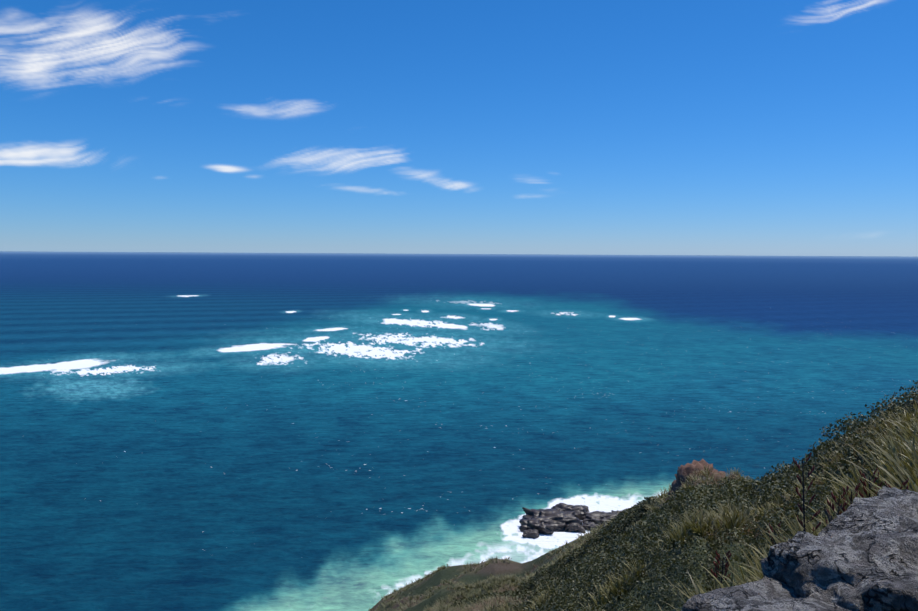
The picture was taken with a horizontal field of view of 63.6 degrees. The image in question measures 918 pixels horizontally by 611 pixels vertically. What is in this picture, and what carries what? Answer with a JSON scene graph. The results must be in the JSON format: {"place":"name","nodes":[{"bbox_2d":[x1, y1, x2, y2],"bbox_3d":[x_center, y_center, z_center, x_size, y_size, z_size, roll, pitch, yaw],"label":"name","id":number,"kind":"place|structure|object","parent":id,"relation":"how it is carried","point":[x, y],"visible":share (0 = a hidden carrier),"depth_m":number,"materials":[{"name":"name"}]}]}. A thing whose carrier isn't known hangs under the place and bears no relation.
{"place":"outdoors","nodes":[
{"label":"outdoors","id":0,"kind":"place"},
{"bbox_2d":[0,252,917,610],"bbox_3d":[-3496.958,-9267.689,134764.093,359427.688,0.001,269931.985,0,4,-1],"label":"sea water","id":1,"kind":"structure","parent":0,"point":[272,432],"depth_m":841.96,"materials":[{"name":"blue liquid"}]},
{"bbox_2d":[522,529,539,538],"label":"reef rock","id":2,"kind":"object","parent":1,"relation":"in","point":[533,533],"visible":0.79,"depth_m":431.80,"materials":[{"name":"grey stone"}]},
{"bbox_2d":[519,518,553,534],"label":"reef rock","id":3,"kind":"object","parent":1,"relation":"in","point":[542,527],"visible":0.73,"depth_m":439.82,"materials":[{"name":"grey stone"}]},
{"bbox_2d":[522,507,582,531],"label":"reef rock","id":4,"kind":"object","parent":1,"relation":"in","point":[559,520],"visible":0.58,"depth_m":448.66,"materials":[{"name":"grey stone"}]},
{"bbox_2d":[551,503,585,519],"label":"reef rock","id":5,"kind":"object","parent":1,"relation":"in","point":[579,510],"visible":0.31,"depth_m":465.80,"materials":[{"name":"grey stone"}]},
{"bbox_2d":[565,523,584,532],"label":"reef rock","id":6,"kind":"object","parent":1,"relation":"in","point":[573,527],"visible":0.65,"depth_m":441.13,"materials":[{"name":"grey stone"}]},
{"bbox_2d":[583,522,598,530],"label":"reef rock","id":7,"kind":"object","parent":1,"relation":"in","point":[587,526],"visible":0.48,"depth_m":444.64,"materials":[{"name":"grey stone"}]},
{"bbox_2d":[582,511,617,525],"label":"reef rock","id":8,"kind":"object","parent":1,"relation":"in","point":[598,517],"visible":0.48,"depth_m":455.84,"materials":[{"name":"grey stone"}]},
{"bbox_2d":[0,0,917,256],"label":"sky","id":9,"kind":"structure","parent":0,"point":[567,127],"materials":[{"name":"blue"}]},
{"bbox_2d":[369,399,916,610],"bbox_3d":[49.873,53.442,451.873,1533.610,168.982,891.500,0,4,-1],"label":"headland terrain","id":10,"kind":"structure","parent":0,"point":[517,569],"depth_m":112.49,"materials":[{"name":"green plant"}]},
{"bbox_2d":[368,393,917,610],"bbox_3d":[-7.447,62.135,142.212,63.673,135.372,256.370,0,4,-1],"label":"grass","id":11,"kind":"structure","parent":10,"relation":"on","point":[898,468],"depth_m":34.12,"materials":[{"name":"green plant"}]},
{"bbox_2d":[374,380,917,610],"bbox_3d":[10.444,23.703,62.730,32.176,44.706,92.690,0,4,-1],"label":"shrubs","id":12,"kind":"object","parent":10,"relation":"on","point":[614,543],"visible":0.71,"depth_m":41.02,"materials":[{"name":"green plant"}]},
{"bbox_2d":[666,480,676,502],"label":"outcrop rock","id":13,"kind":"object","parent":10,"relation":"on","point":[673,488],"visible":0.04,"depth_m":72.63,"materials":[{"name":"grey stone"}]},
{"bbox_2d":[675,459,725,489],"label":"outcrop rock","id":14,"kind":"object","parent":10,"relation":"on","point":[687,468],"visible":0.29,"depth_m":70.97,"materials":[{"name":"brown stone"}]},
{"bbox_2d":[682,531,855,610],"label":"rock","id":15,"kind":"object","parent":10,"relation":"on","point":[767,593],"visible":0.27,"depth_m":3.00,"materials":[{"name":"grey stone"}]},
{"bbox_2d":[711,452,908,587],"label":"plant stalks","id":16,"kind":"object","parent":10,"relation":"on","point":[827,513],"visible":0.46,"depth_m":18.42,"materials":[{"name":"green plant"}]},
{"bbox_2d":[760,505,917,610],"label":"rock","id":17,"kind":"object","parent":10,"relation":"on","point":[860,557],"visible":0.9,"depth_m":3.16,"materials":[{"name":"grey stone"}]},
{"bbox_2d":[847,486,917,518],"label":"rock","id":18,"kind":"object","parent":17,"relation":"on","point":[904,502],"visible":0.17,"depth_m":3.92,"materials":[{"name":"grey stone"}]}
]}

